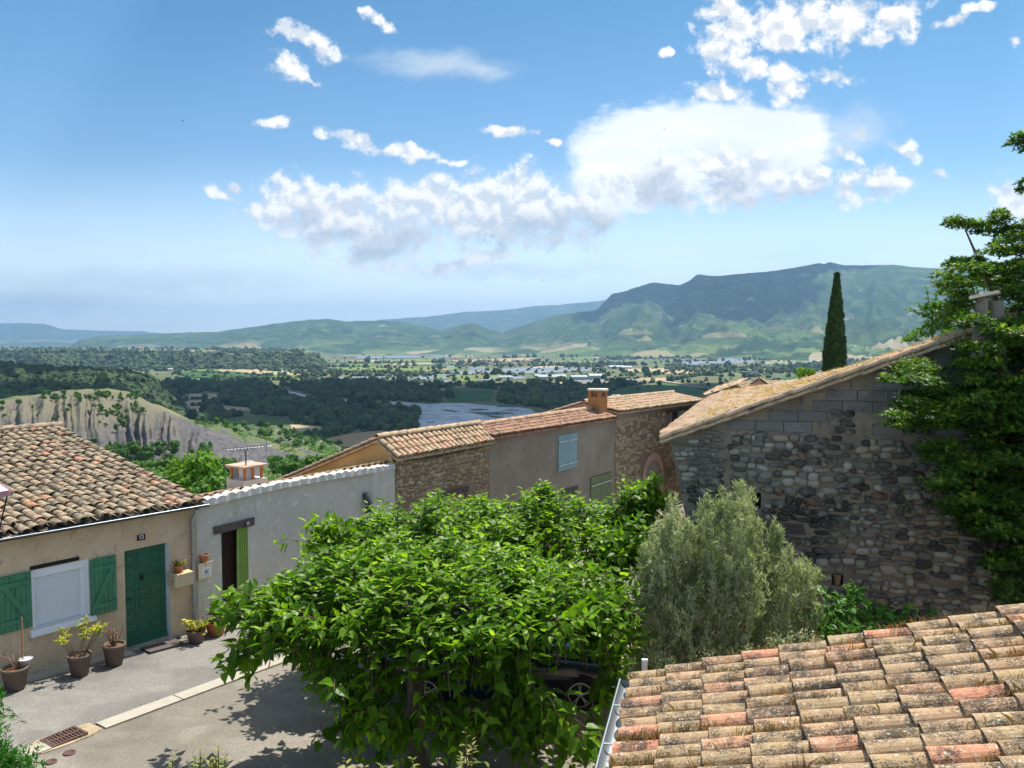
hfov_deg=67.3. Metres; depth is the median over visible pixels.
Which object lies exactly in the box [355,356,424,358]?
field
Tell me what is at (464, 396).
field
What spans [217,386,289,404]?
woodland
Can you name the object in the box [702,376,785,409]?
tiled house
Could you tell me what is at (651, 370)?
field
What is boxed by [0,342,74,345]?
mountain
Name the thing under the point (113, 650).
potted plant
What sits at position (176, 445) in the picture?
scrub tree
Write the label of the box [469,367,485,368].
field
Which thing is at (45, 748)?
kerb
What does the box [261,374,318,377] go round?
field
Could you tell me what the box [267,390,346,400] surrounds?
river
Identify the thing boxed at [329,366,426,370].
field
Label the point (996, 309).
stone chimney
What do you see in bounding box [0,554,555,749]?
pavement
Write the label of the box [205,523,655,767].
mulberry tree
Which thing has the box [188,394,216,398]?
field
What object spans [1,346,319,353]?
woodland
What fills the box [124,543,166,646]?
door
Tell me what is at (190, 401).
field
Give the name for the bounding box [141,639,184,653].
doormat
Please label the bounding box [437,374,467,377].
field
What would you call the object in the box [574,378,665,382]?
field
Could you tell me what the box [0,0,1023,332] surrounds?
sky
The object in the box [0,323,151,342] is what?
mountain
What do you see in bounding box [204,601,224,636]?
potted plant
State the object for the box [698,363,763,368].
field
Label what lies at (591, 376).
farm shed
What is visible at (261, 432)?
scrub tree
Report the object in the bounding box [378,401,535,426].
river
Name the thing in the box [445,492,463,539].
door
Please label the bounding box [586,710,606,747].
weed
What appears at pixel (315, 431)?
woodland
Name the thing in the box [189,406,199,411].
field
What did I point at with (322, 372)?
woodland
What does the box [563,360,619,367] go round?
woodland
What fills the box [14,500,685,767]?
road
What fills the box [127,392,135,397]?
scrub tree
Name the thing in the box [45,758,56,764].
manhole cover
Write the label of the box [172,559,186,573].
potted plant
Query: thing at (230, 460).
scrub tree
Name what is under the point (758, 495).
window
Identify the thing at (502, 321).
mountain
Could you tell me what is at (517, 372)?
field
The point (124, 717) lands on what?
kerb
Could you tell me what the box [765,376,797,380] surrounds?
field
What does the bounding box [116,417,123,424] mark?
scrub tree
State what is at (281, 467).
scrub tree
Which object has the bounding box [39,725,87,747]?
drain grate
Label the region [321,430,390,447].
field
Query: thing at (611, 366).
farm shed
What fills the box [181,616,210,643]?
potted plant
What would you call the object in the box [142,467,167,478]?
oak tree
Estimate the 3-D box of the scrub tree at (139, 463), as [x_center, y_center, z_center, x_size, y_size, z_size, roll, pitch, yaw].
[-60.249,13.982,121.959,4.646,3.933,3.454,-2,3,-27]
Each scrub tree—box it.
[15,399,22,403]
[89,437,97,442]
[97,405,105,413]
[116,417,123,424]
[119,450,125,459]
[126,441,136,448]
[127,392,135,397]
[127,455,134,460]
[129,444,138,452]
[131,460,152,470]
[133,460,143,466]
[138,407,146,414]
[142,451,152,459]
[144,460,154,467]
[154,458,170,469]
[154,466,165,475]
[155,445,163,453]
[158,440,168,445]
[170,439,180,446]
[174,443,179,450]
[213,459,222,467]
[221,467,226,476]
[224,458,233,463]
[240,420,246,426]
[256,420,264,425]
[257,428,268,436]
[266,429,273,436]
[266,455,282,467]
[271,461,278,473]
[273,459,288,471]
[275,436,285,442]
[277,428,285,434]
[284,462,300,474]
[285,434,291,440]
[286,454,295,458]
[291,439,301,447]
[292,455,298,462]
[304,454,315,465]
[333,439,342,444]
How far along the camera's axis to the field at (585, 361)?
4209.12 m
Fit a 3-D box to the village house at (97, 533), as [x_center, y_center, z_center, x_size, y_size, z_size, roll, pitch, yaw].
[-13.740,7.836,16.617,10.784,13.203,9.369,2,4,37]
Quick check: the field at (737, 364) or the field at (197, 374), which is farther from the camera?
the field at (737, 364)
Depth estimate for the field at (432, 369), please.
2992.52 m
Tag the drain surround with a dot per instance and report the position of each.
(89, 728)
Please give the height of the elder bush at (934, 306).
1.315 m
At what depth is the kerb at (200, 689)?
14.04 m
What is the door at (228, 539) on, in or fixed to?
in the village house at (246, 517)
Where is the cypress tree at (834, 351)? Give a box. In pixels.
[821,272,847,371]
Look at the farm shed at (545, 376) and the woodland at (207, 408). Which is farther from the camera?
the farm shed at (545, 376)
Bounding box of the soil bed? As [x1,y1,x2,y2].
[510,621,683,737]
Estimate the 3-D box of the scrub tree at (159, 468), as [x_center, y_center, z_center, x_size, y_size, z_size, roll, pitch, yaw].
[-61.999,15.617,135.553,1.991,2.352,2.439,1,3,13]
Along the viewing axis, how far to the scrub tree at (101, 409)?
369.03 m
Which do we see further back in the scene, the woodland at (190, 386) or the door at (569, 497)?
the woodland at (190, 386)
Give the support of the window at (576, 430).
in the plaster house at (569, 451)
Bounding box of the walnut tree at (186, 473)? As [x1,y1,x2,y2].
[165,449,221,492]
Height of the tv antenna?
0.632 m
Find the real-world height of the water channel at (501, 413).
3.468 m
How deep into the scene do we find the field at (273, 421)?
1007.35 m
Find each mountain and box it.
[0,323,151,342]
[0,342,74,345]
[70,319,438,353]
[377,300,605,332]
[413,322,508,353]
[480,262,1021,360]
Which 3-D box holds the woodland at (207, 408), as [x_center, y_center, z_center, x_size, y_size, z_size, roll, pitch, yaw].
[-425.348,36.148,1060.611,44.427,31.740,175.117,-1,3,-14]
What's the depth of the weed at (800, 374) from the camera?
21.97 m
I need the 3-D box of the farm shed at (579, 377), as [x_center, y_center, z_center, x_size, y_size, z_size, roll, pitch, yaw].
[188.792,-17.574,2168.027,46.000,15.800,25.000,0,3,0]
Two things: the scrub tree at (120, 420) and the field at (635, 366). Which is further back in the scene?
the field at (635, 366)
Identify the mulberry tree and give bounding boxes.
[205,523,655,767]
[272,470,683,609]
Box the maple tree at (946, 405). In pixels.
[873,129,1023,604]
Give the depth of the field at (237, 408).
1194.03 m
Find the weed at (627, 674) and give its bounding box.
[621,668,635,679]
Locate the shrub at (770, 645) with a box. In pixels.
[637,626,820,669]
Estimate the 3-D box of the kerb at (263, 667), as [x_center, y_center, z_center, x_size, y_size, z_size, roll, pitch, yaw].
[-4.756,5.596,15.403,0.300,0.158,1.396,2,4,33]
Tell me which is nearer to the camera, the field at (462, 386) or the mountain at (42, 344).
the field at (462, 386)
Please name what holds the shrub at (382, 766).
on the road
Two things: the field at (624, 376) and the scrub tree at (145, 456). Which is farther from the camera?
the field at (624, 376)
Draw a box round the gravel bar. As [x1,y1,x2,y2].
[434,421,456,422]
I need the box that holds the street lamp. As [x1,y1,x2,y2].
[0,483,10,527]
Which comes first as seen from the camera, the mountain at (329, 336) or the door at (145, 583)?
the door at (145, 583)
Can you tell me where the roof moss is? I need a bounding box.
[603,605,1023,767]
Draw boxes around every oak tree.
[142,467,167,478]
[190,470,229,493]
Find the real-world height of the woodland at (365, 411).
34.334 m
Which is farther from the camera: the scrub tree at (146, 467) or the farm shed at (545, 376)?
the farm shed at (545, 376)
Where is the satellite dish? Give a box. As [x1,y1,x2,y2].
[233,460,263,477]
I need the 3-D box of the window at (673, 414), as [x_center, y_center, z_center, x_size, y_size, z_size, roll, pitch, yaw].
[8.075,1.851,38.062,0.390,1.244,2.490,2,4,38]
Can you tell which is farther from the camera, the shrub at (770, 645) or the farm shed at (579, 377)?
the farm shed at (579, 377)
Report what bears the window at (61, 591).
in the village house at (97, 533)
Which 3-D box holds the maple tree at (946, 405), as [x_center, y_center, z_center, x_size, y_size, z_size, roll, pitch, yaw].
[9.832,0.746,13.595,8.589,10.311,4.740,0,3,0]
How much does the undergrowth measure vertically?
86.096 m
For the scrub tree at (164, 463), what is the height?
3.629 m
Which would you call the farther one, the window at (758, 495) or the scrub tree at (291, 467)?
the scrub tree at (291, 467)
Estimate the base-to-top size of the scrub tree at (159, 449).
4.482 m
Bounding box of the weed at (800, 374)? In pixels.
[794,367,816,378]
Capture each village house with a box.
[0,421,208,679]
[45,460,394,627]
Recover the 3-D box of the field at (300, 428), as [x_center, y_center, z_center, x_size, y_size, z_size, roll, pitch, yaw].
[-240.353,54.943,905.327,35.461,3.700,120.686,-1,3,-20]
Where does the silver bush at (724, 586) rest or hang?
on the soil bed
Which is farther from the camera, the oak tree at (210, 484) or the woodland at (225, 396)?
the woodland at (225, 396)
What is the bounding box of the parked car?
[379,606,622,710]
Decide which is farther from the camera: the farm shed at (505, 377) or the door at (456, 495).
the farm shed at (505, 377)
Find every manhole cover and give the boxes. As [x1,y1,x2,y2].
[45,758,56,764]
[63,749,75,755]
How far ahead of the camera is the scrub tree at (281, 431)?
516.25 m
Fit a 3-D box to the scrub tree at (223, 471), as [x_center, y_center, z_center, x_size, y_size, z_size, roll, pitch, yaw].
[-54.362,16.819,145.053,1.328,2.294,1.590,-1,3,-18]
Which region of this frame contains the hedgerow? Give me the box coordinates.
[0,346,821,418]
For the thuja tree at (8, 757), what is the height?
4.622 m
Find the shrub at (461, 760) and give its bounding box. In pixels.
[456,727,481,767]
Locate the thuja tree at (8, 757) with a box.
[0,667,46,767]
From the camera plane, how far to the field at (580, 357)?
5563.74 m
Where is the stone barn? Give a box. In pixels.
[659,307,1023,661]
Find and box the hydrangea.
[805,579,937,637]
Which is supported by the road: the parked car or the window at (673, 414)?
the parked car
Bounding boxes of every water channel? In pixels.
[472,412,500,413]
[485,413,517,414]
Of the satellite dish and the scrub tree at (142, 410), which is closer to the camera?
the satellite dish
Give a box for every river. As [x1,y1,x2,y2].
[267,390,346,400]
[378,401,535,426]
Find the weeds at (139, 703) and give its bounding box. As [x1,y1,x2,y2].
[27,638,282,746]
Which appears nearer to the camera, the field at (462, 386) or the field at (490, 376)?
the field at (462, 386)
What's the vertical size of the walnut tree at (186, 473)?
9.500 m
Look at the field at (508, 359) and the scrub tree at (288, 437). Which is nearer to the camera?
the scrub tree at (288, 437)
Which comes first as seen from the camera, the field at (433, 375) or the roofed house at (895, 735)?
the roofed house at (895, 735)
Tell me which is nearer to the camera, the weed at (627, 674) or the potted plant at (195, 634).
the weed at (627, 674)
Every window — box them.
[29,556,96,637]
[556,429,577,474]
[667,407,689,424]
[752,492,760,505]
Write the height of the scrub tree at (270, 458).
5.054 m
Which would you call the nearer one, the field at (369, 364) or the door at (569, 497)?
the door at (569, 497)
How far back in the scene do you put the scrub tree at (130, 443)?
328.87 m
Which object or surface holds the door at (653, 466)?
in the stone house at (640, 451)
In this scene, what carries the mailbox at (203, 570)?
attached to the village house at (246, 517)
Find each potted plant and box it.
[0,617,32,691]
[54,614,107,677]
[102,622,125,666]
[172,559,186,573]
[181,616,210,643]
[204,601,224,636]
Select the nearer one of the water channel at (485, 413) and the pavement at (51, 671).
the pavement at (51, 671)
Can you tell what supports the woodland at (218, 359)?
on the ground at (154, 423)
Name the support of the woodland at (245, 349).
on the ground at (154, 423)
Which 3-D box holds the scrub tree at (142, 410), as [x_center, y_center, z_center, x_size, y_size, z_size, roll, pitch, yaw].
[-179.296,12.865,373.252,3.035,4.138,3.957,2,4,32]
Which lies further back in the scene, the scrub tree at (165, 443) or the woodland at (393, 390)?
the woodland at (393, 390)
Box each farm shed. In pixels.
[499,376,512,378]
[534,374,565,378]
[571,375,587,379]
[588,374,601,378]
[608,365,623,368]
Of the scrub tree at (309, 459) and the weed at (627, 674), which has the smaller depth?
the weed at (627, 674)
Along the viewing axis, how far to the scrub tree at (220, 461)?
185.34 m
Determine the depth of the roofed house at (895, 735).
6.37 m
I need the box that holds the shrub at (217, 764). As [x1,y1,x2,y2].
[167,746,229,767]
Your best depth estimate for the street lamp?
8.57 m
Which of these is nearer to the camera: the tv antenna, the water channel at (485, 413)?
the tv antenna
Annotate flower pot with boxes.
[199,553,208,562]
[832,574,841,584]
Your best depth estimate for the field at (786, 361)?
4322.27 m
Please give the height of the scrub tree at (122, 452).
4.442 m
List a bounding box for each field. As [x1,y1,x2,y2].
[181,371,275,378]
[184,400,201,405]
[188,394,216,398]
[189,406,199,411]
[218,369,300,374]
[224,406,249,410]
[227,416,288,429]
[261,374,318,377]
[290,425,320,431]
[320,376,450,379]
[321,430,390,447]
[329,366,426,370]
[330,360,371,361]
[349,363,372,365]
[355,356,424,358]
[379,359,437,362]
[397,362,432,364]
[409,373,452,376]
[417,368,448,370]
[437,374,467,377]
[442,391,493,402]
[450,358,536,362]
[450,368,590,374]
[452,384,467,387]
[453,379,474,382]
[468,375,511,377]
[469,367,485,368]
[479,376,526,380]
[523,368,598,370]
[528,366,563,367]
[565,360,610,363]
[566,357,594,358]
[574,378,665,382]
[578,379,642,381]
[593,373,657,378]
[604,365,649,368]
[608,384,707,397]
[625,368,688,371]
[651,358,689,360]
[663,381,709,389]
[674,375,781,388]
[682,358,757,363]
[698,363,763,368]
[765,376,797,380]
[770,361,808,362]
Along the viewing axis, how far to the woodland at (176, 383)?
1767.86 m
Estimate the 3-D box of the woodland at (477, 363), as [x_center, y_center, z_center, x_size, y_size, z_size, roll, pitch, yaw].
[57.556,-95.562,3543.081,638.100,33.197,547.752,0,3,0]
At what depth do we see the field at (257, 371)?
2722.34 m
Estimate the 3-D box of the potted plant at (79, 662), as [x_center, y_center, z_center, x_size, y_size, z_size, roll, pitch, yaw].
[-8.102,4.936,14.469,0.933,1.030,0.779,-1,3,-21]
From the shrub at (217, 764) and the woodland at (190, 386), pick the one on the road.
the shrub at (217, 764)
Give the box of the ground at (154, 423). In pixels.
[0,346,848,480]
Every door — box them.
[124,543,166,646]
[168,576,174,585]
[221,529,236,605]
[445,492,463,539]
[564,491,572,526]
[646,460,659,501]
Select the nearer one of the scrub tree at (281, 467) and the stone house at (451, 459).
the stone house at (451, 459)
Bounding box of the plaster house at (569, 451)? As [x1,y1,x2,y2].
[479,406,618,526]
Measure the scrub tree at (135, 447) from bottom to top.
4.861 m
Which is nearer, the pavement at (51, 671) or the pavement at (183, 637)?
the pavement at (51, 671)
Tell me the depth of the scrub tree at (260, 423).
567.42 m
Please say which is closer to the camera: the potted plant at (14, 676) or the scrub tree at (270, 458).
the potted plant at (14, 676)
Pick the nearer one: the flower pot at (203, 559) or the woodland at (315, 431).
the flower pot at (203, 559)
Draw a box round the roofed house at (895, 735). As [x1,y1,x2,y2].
[595,603,1023,767]
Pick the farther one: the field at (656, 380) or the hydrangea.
the field at (656, 380)
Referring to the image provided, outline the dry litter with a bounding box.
[566,716,605,745]
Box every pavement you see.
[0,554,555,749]
[0,648,134,689]
[177,633,205,641]
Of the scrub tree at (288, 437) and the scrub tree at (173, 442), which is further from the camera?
the scrub tree at (288, 437)
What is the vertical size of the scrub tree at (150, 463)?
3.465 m
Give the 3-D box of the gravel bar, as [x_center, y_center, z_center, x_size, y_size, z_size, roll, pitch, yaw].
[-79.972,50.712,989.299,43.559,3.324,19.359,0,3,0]
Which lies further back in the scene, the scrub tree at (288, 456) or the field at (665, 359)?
the field at (665, 359)
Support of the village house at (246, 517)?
on the ground at (154, 423)
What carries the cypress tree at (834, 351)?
on the road
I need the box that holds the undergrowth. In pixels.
[153,419,341,482]
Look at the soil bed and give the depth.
13.46 m
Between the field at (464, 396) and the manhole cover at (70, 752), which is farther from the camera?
the field at (464, 396)
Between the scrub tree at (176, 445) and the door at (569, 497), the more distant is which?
the scrub tree at (176, 445)
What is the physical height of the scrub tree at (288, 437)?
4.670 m
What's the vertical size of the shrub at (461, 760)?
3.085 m
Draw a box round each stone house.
[272,420,494,539]
[544,388,704,510]
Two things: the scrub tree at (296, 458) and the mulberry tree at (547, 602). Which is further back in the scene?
the scrub tree at (296, 458)
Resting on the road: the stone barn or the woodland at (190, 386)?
the stone barn
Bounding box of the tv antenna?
[224,442,268,464]
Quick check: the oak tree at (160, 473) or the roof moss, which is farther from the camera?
the oak tree at (160, 473)
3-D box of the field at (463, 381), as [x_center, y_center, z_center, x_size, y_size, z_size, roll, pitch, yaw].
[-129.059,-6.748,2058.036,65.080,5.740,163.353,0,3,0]
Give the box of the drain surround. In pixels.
[29,723,102,753]
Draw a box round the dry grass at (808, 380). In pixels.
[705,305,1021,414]
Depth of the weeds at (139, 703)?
14.43 m
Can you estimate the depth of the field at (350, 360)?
4582.14 m
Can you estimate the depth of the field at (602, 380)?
2070.14 m
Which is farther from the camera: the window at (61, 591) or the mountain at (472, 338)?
the mountain at (472, 338)
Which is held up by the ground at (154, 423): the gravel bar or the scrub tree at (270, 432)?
the scrub tree at (270, 432)
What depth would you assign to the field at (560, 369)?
2949.54 m
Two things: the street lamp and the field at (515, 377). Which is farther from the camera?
the field at (515, 377)
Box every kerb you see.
[1,742,51,761]
[96,695,181,728]
[173,671,244,699]
[241,655,287,673]
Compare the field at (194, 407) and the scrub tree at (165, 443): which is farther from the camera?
the field at (194, 407)
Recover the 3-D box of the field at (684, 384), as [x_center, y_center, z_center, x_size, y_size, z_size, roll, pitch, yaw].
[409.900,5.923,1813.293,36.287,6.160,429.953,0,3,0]
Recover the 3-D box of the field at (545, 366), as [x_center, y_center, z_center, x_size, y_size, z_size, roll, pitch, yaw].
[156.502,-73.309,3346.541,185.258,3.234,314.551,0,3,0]
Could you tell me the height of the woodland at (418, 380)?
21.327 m
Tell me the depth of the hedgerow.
2414.42 m
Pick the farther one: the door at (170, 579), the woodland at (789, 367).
the woodland at (789, 367)
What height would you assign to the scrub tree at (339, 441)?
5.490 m
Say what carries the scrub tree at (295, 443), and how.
on the ground at (154, 423)
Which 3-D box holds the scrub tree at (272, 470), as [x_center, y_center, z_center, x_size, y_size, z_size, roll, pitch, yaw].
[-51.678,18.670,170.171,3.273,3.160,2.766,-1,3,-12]
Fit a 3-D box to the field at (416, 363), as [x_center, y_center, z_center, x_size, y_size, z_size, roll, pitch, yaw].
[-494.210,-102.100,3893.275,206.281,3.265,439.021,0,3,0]
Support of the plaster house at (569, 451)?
on the road
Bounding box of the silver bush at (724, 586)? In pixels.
[628,477,829,671]
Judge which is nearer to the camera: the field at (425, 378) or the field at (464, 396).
the field at (464, 396)
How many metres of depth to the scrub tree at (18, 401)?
397.91 m
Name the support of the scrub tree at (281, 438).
on the ground at (154, 423)
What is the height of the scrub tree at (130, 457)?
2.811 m
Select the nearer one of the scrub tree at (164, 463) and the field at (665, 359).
the scrub tree at (164, 463)
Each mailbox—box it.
[167,568,193,587]
[196,560,211,579]
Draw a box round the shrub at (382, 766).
[339,757,489,767]
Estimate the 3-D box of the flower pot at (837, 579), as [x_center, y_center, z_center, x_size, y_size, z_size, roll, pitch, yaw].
[6.074,3.645,14.376,0.164,0.190,0.164,0,3,0]
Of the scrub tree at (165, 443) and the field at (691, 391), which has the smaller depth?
the scrub tree at (165, 443)
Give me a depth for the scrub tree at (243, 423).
528.73 m
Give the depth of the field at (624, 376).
2406.61 m
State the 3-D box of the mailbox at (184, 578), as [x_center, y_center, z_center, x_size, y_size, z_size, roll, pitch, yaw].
[-7.125,4.164,16.522,0.338,0.289,0.425,2,4,38]
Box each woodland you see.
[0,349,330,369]
[0,360,187,417]
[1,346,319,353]
[155,377,215,388]
[163,374,279,399]
[187,397,222,422]
[213,390,421,436]
[216,345,320,356]
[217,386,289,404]
[279,376,443,402]
[287,427,321,437]
[300,372,424,383]
[307,367,450,376]
[456,360,588,366]
[496,377,654,409]
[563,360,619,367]
[599,354,699,359]
[664,357,873,373]
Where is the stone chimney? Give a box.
[969,290,1006,359]
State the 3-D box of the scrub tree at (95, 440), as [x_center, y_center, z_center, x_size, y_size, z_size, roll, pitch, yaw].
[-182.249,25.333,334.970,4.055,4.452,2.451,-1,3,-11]
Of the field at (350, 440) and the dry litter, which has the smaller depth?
the dry litter
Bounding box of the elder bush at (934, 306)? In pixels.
[900,287,965,343]
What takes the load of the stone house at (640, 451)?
on the road
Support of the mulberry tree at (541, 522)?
on the road

